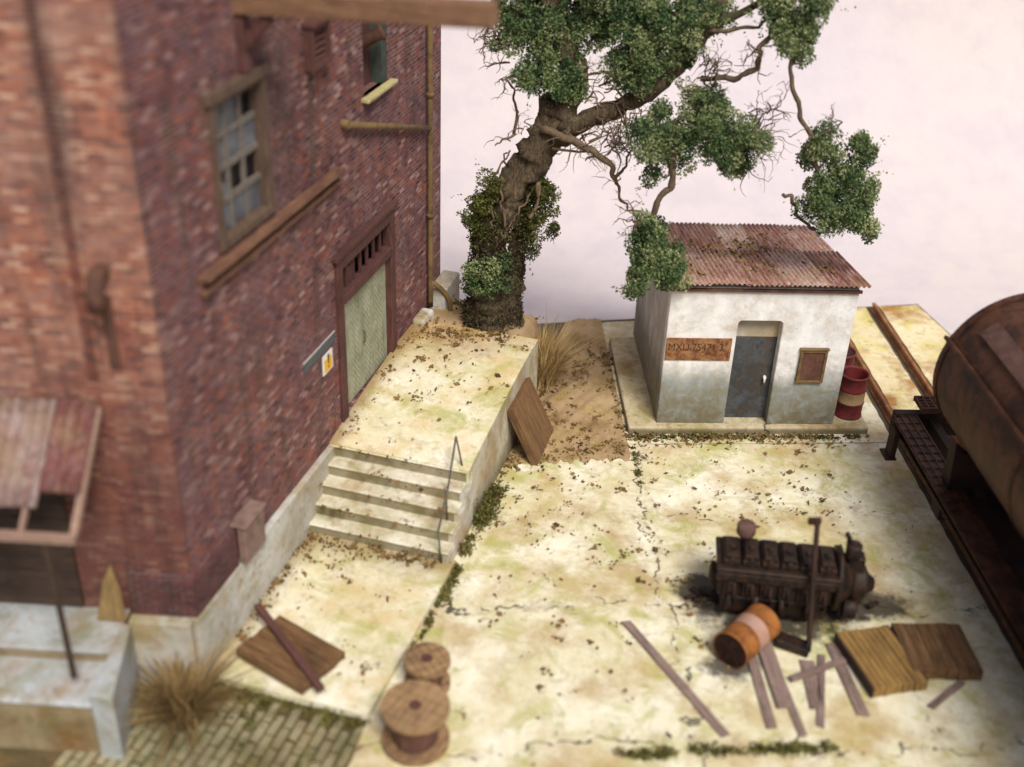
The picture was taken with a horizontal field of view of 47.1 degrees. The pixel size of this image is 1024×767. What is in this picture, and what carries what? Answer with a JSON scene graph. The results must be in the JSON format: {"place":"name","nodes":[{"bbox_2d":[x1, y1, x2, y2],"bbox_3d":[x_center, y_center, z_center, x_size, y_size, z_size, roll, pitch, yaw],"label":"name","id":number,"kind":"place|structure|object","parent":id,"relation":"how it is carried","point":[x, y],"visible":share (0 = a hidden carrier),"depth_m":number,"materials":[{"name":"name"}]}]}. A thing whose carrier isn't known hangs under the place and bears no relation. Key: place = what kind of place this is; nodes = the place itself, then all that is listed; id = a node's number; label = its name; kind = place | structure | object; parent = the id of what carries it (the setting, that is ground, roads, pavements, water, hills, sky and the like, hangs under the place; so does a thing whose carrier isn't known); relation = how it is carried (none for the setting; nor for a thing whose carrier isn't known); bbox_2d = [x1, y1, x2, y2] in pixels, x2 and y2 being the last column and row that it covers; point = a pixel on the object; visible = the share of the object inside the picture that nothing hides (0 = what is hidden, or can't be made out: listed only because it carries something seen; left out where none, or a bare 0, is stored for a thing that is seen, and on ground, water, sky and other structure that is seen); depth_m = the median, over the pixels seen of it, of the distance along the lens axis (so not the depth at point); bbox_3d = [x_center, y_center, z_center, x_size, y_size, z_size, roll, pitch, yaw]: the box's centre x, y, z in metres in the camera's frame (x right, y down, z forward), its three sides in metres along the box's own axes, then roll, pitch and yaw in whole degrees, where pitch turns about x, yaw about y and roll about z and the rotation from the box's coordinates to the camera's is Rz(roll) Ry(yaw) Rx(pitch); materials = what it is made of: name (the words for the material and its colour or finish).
{"place":"outdoors","nodes":[
{"label":"outdoors","id":0,"kind":"place"},
{"bbox_2d":[0,677,366,766],"bbox_3d":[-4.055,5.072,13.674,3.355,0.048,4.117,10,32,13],"label":"cobblestones","id":1,"kind":"structure","parent":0,"point":[184,750],"depth_m":14.65,"materials":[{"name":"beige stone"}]},
{"bbox_2d":[0,601,140,759],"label":"porch steps","id":2,"kind":"structure","parent":1,"relation":"on","point":[47,702],"depth_m":14.44,"materials":[{"name":"concrete"}]},
{"bbox_2d":[97,565,125,621],"bbox_3d":[-5.076,2.641,14.841,0.367,0.791,0.041,3,19,2],"label":"wood offcut","id":3,"kind":"object","parent":2,"relation":"on","point":[111,606],"visible":1,"depth_m":14.86,"materials":[{"name":"brown wood"}]},
{"bbox_2d":[431,302,539,344],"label":"earth bank","id":4,"kind":"structure","parent":0,"point":[450,317],"depth_m":21.87,"materials":[{"name":"brown soil"}]},
{"bbox_2d":[451,0,893,332],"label":"gnarled tree","id":5,"kind":"object","parent":4,"relation":"on","point":[550,32],"visible":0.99,"depth_m":19.04,"materials":[{"name":"green plant"}]},
{"bbox_2d":[505,318,629,466],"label":"dirt path","id":6,"kind":"structure","parent":0,"point":[590,398],"depth_m":21.71,"materials":[{"name":"brown soil"}]},
{"bbox_2d":[507,377,553,464],"bbox_3d":[0.318,0.651,20.381,0.159,1.132,1.148,-14,24,24],"label":"timber hatch","id":7,"kind":"object","parent":6,"relation":"on","point":[530,420],"visible":1,"depth_m":20.21,"materials":[{"name":"brown wood"}]},
{"bbox_2d":[530,305,632,392],"bbox_3d":[0.569,-0.523,22.294,3.460,1.093,3.340,1,31,-3],"label":"dry grass tuft","id":8,"kind":"object","parent":6,"relation":"on","point":[550,364],"visible":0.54,"depth_m":22.20,"materials":[{"name":"beige plant"}]},
{"bbox_2d":[348,304,1023,766],"bbox_3d":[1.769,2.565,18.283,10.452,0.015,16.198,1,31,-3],"label":"yard","id":9,"kind":"structure","parent":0,"point":[498,697],"depth_m":16.94,"materials":[{"name":"concrete"}]},
{"bbox_2d":[121,625,299,766],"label":"dry grass tuft","id":10,"kind":"object","parent":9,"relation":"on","point":[183,704],"visible":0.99,"depth_m":14.82,"materials":[{"name":"beige plant"}]},
{"bbox_2d":[0,0,498,684],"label":"brick warehouse","id":11,"kind":"structure","parent":9,"relation":"on","point":[218,222],"depth_m":14.29,"materials":[{"name":"red brick"}]},
{"bbox_2d":[0,491,84,606],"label":"porch door","id":12,"kind":"structure","parent":11,"relation":"in","point":[24,576],"depth_m":14.79,"materials":[{"name":"brown wood"}]},
{"bbox_2d":[202,61,275,252],"bbox_3d":[-3.304,-2.740,14.186,0.255,1.938,1.500,10,32,13],"label":"window","id":13,"kind":"structure","parent":11,"relation":"in","point":[237,116],"depth_m":14.31,"materials":[{"name":"grey paint"}]},
{"bbox_2d":[303,330,334,373],"bbox_3d":[-2.868,-0.472,17.533,0.012,0.169,1.100,10,32,13],"label":"nameplate","id":14,"kind":"object","parent":11,"relation":"attached to","point":[315,356],"visible":1,"depth_m":17.50,"materials":[{"name":"metal"}]},
{"bbox_2d":[322,348,332,376],"bbox_3d":[-2.801,-0.325,17.886,0.026,0.320,0.340,10,32,13],"label":"warning sign","id":15,"kind":"object","parent":11,"relation":"attached to","point":[327,361],"visible":1,"depth_m":17.85,"materials":[{"name":"white metal"}]},
{"bbox_2d":[331,199,398,420],"bbox_3d":[-2.459,-1.219,19.143,0.400,2.910,2.480,10,32,13],"label":"door","id":16,"kind":"structure","parent":11,"relation":"in","point":[366,308],"depth_m":19.12,"materials":[{"name":"wood"}]},
{"bbox_2d":[361,22,397,103],"bbox_3d":[-2.067,-5.169,17.489,0.489,1.690,1.180,10,32,13],"label":"window","id":17,"kind":"structure","parent":11,"relation":"in","point":[374,39],"depth_m":17.86,"materials":[{"name":"grey glass"}]},
{"bbox_2d":[207,532,455,720],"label":"concrete ramp","id":18,"kind":"structure","parent":9,"relation":"on","point":[339,617],"depth_m":16.63,"materials":[{"name":"concrete"}]},
{"bbox_2d":[236,615,344,694],"bbox_3d":[-2.967,3.630,15.775,1.192,0.160,0.842,22,34,26],"label":"timber hatch","id":19,"kind":"object","parent":18,"relation":"on","point":[264,650],"visible":0.9,"depth_m":15.67,"materials":[{"name":"brown wood"}]},
{"bbox_2d":[254,602,324,692],"bbox_3d":[-2.987,3.503,15.698,0.100,0.080,1.781,-20,42,-32],"label":"timber bar","id":20,"kind":"object","parent":19,"relation":"on","point":[291,650],"visible":1,"depth_m":15.63,"materials":[{"name":"brown wood"}]},
{"bbox_2d":[380,680,449,766],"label":"cable spool","id":21,"kind":"object","parent":9,"relation":"on","point":[414,716],"visible":1,"depth_m":14.52},
{"bbox_2d":[309,321,537,562],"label":"loading platform","id":22,"kind":"structure","parent":9,"relation":"on","point":[484,432],"depth_m":18.71,"materials":[{"name":"concrete"}]},
{"bbox_2d":[437,436,462,563],"bbox_3d":[-0.926,1.755,17.787,0.152,1.523,1.224,7,31,8],"label":"handrail","id":23,"kind":"object","parent":22,"relation":"on","point":[448,485],"visible":1,"depth_m":17.69,"materials":[{"name":"metal"}]},
{"bbox_2d":[403,642,450,692],"bbox_3d":[-1.122,3.799,15.546,0.612,0.473,0.620,-16,36,-28],"label":"cable spool","id":24,"kind":"object","parent":9,"relation":"on","point":[428,661],"visible":0.86,"depth_m":15.43},
{"bbox_2d":[202,295,859,766],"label":"moss","id":25,"kind":"object","parent":9,"relation":"on","point":[484,511],"visible":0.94,"depth_m":15.17,"materials":[{"name":"green plant"}]},
{"bbox_2d":[236,309,912,765],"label":"fallen leaves","id":26,"kind":"object","parent":9,"relation":"on","point":[420,489],"visible":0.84,"depth_m":19.70,"materials":[{"name":"brown plant"}]},
{"bbox_2d":[621,620,729,737],"bbox_3d":[2.177,3.951,15.935,0.130,0.032,2.385,-14,34,-25],"label":"plank","id":27,"kind":"object","parent":9,"relation":"on","point":[705,712],"visible":1,"depth_m":15.83,"materials":[{"name":"wood"}]},
{"bbox_2d":[685,585,718,601],"bbox_3d":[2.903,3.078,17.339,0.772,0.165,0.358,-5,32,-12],"label":"oil stain","id":28,"kind":"object","parent":9,"relation":"on","point":[700,591],"visible":0.69,"depth_m":17.30,"materials":[{"name":"black liquid"}]},
{"bbox_2d":[609,222,871,433],"bbox_3d":[4.260,-1.306,21.988,4.400,3.043,3.724,1,31,-3],"label":"hut","id":29,"kind":"object","parent":9,"relation":"on","point":[781,370],"visible":0.88,"depth_m":20.82,"materials":[{"name":"white paint"}]},
{"bbox_2d":[664,338,732,360],"bbox_3d":[3.233,-0.592,20.395,1.140,0.440,0.022,1,31,-3],"label":"rusty sign","id":30,"kind":"object","parent":29,"relation":"attached to","point":[709,349],"visible":1,"depth_m":20.38,"materials":[{"name":"brown metal"}]},
{"bbox_2d":[724,336,777,416],"bbox_3d":[4.225,-0.086,20.979,0.880,1.660,0.138,1,31,-3],"label":"door","id":31,"kind":"structure","parent":29,"relation":"in","point":[753,357],"depth_m":20.97,"materials":[{"name":"blue paint"}]},
{"bbox_2d":[675,224,837,284],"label":"roof litter","id":32,"kind":"object","parent":29,"relation":"on","point":[749,238],"visible":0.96,"depth_m":21.19,"materials":[{"name":"brown plant"}]},
{"bbox_2d":[844,346,856,366],"bbox_3d":[6.143,-0.245,22.152,0.528,0.860,0.528,1,31,-3],"label":"oil drum","id":33,"kind":"object","parent":29,"relation":"on","point":[851,355],"visible":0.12,"depth_m":21.85,"materials":[{"name":"red paint"}]},
{"bbox_2d":[834,366,869,420],"bbox_3d":[6.182,0.176,21.449,0.528,0.860,0.528,1,31,-3],"label":"oil drum","id":34,"kind":"object","parent":29,"relation":"on","point":[852,392],"visible":0.82,"depth_m":21.32,"materials":[{"name":"red paint"}]},
{"bbox_2d":[713,603,780,668],"bbox_3d":[3.256,3.490,16.287,0.558,0.558,0.840,27,39,35],"label":"oil drum","id":35,"kind":"object","parent":9,"relation":"on","point":[746,636],"visible":1,"depth_m":16.09,"materials":[{"name":"orange paint"}]},
{"bbox_2d":[748,656,776,728],"bbox_3d":[3.333,4.089,15.781,0.140,0.032,1.422,1,31,-2],"label":"plank","id":36,"kind":"object","parent":9,"relation":"on","point":[762,696],"visible":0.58,"depth_m":15.66,"materials":[{"name":"grey wood"}]},
{"bbox_2d":[708,519,874,621],"bbox_3d":[3.991,2.670,16.738,2.306,1.540,0.860,5,31,5],"label":"engine block","id":37,"kind":"object","parent":9,"relation":"on","point":[746,569],"depth_m":16.50,"materials":[{"name":"metal"}]},
{"bbox_2d":[787,686,806,735],"bbox_3d":[3.682,4.247,15.540,0.110,0.032,1.063,-1,31,-6],"label":"plank","id":38,"kind":"object","parent":9,"relation":"on","point":[797,721],"visible":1,"depth_m":15.29,"materials":[{"name":"wood"}]},
{"bbox_2d":[759,642,793,707],"bbox_3d":[3.566,3.945,15.976,0.220,0.032,1.224,0,31,-4],"label":"plank","id":39,"kind":"object","parent":38,"relation":"on","point":[777,681],"visible":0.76,"depth_m":15.89,"materials":[{"name":"wood"}]},
{"bbox_2d":[774,517,821,657],"bbox_3d":[4.077,2.799,16.195,0.499,1.878,0.714,15,33,21],"label":"iron post","id":40,"kind":"object","parent":9,"relation":"on","point":[793,644],"visible":0.96,"depth_m":16.27,"materials":[{"name":"metal"}]},
{"bbox_2d":[799,659,823,709],"bbox_3d":[4.053,4.061,15.876,0.200,0.032,0.908,3,31,2],"label":"plank","id":41,"kind":"object","parent":9,"relation":"on","point":[811,683],"visible":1,"depth_m":15.83,"materials":[{"name":"wood"}]},
{"bbox_2d":[816,654,824,728],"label":"plank","id":42,"kind":"object","parent":9,"relation":"on","point":[820,723],"visible":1,"depth_m":15.64,"materials":[{"name":"wood"}]},
{"bbox_2d":[825,643,869,716],"bbox_3d":[4.551,4.011,15.993,0.160,0.032,1.363,-1,31,-5],"label":"plank","id":43,"kind":"object","parent":9,"relation":"on","point":[852,691],"visible":1,"depth_m":15.89,"materials":[{"name":"wood"}]},
{"bbox_2d":[789,657,846,681],"bbox_3d":[4.179,3.897,16.041,0.928,0.032,0.100,-12,34,-23],"label":"plank","id":44,"kind":"object","parent":43,"relation":"on","point":[817,669],"visible":1,"depth_m":16.02,"materials":[{"name":"wood"}]},
{"bbox_2d":[826,600,878,610],"bbox_3d":[4.938,3.198,17.283,0.879,0.150,0.397,-3,31,-8],"label":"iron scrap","id":45,"kind":"object","parent":9,"relation":"on","point":[874,603],"visible":0.13,"depth_m":17.20,"materials":[{"name":"brown metal"}]},
{"bbox_2d":[833,625,928,697],"bbox_3d":[5.063,3.820,16.192,0.821,0.199,1.128,-5,32,-12],"label":"timber hatch","id":46,"kind":"object","parent":9,"relation":"on","point":[876,658],"visible":1,"depth_m":16.06,"materials":[{"name":"brown wood"}]},
{"bbox_2d":[870,303,966,450],"bbox_3d":[8.188,2.565,18.554,0.140,0.155,16.600,1,31,-3],"label":"rail","id":47,"kind":"object","parent":9,"relation":"on","point":[910,363],"visible":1,"depth_m":23.82,"materials":[{"name":"brown metal"}]},
{"bbox_2d":[849,339,1023,658],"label":"rail","id":48,"kind":"object","parent":9,"relation":"on","point":[880,399],"visible":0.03,"depth_m":21.79,"materials":[{"name":"brown metal"}]},
{"bbox_2d":[879,293,1023,653],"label":"tank wagon","id":49,"kind":"object","parent":48,"relation":"on","point":[974,403],"visible":1,"depth_m":17.09,"materials":[{"name":"metal"}]},
{"bbox_2d":[890,622,983,680],"bbox_3d":[5.897,3.730,16.388,0.982,0.199,0.961,2,31,-3],"label":"timber hatch","id":50,"kind":"object","parent":9,"relation":"on","point":[937,650],"visible":0.91,"depth_m":16.26,"materials":[{"name":"brown wood"}]},
{"bbox_2d":[927,680,964,709],"bbox_3d":[5.837,4.179,15.797,0.782,0.032,0.090,-21,38,-34],"label":"plank","id":51,"kind":"object","parent":9,"relation":"on","point":[946,694],"visible":1,"depth_m":15.78,"materials":[{"name":"wood"}]},
{"bbox_2d":[440,0,1023,334],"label":"backdrop","id":52,"kind":"structure","parent":0,"point":[933,90],"depth_m":31.41,"materials":[{"name":"white paper"}]},
{"bbox_2d":[850,305,949,410],"bbox_3d":[9.729,2.594,18.753,4.902,0.027,16.800,1,31,-3],"label":"track bed","id":53,"kind":"object","parent":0,"point":[920,332],"visible":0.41,"depth_m":24.21,"materials":[{"name":"beige concrete"}]}
]}

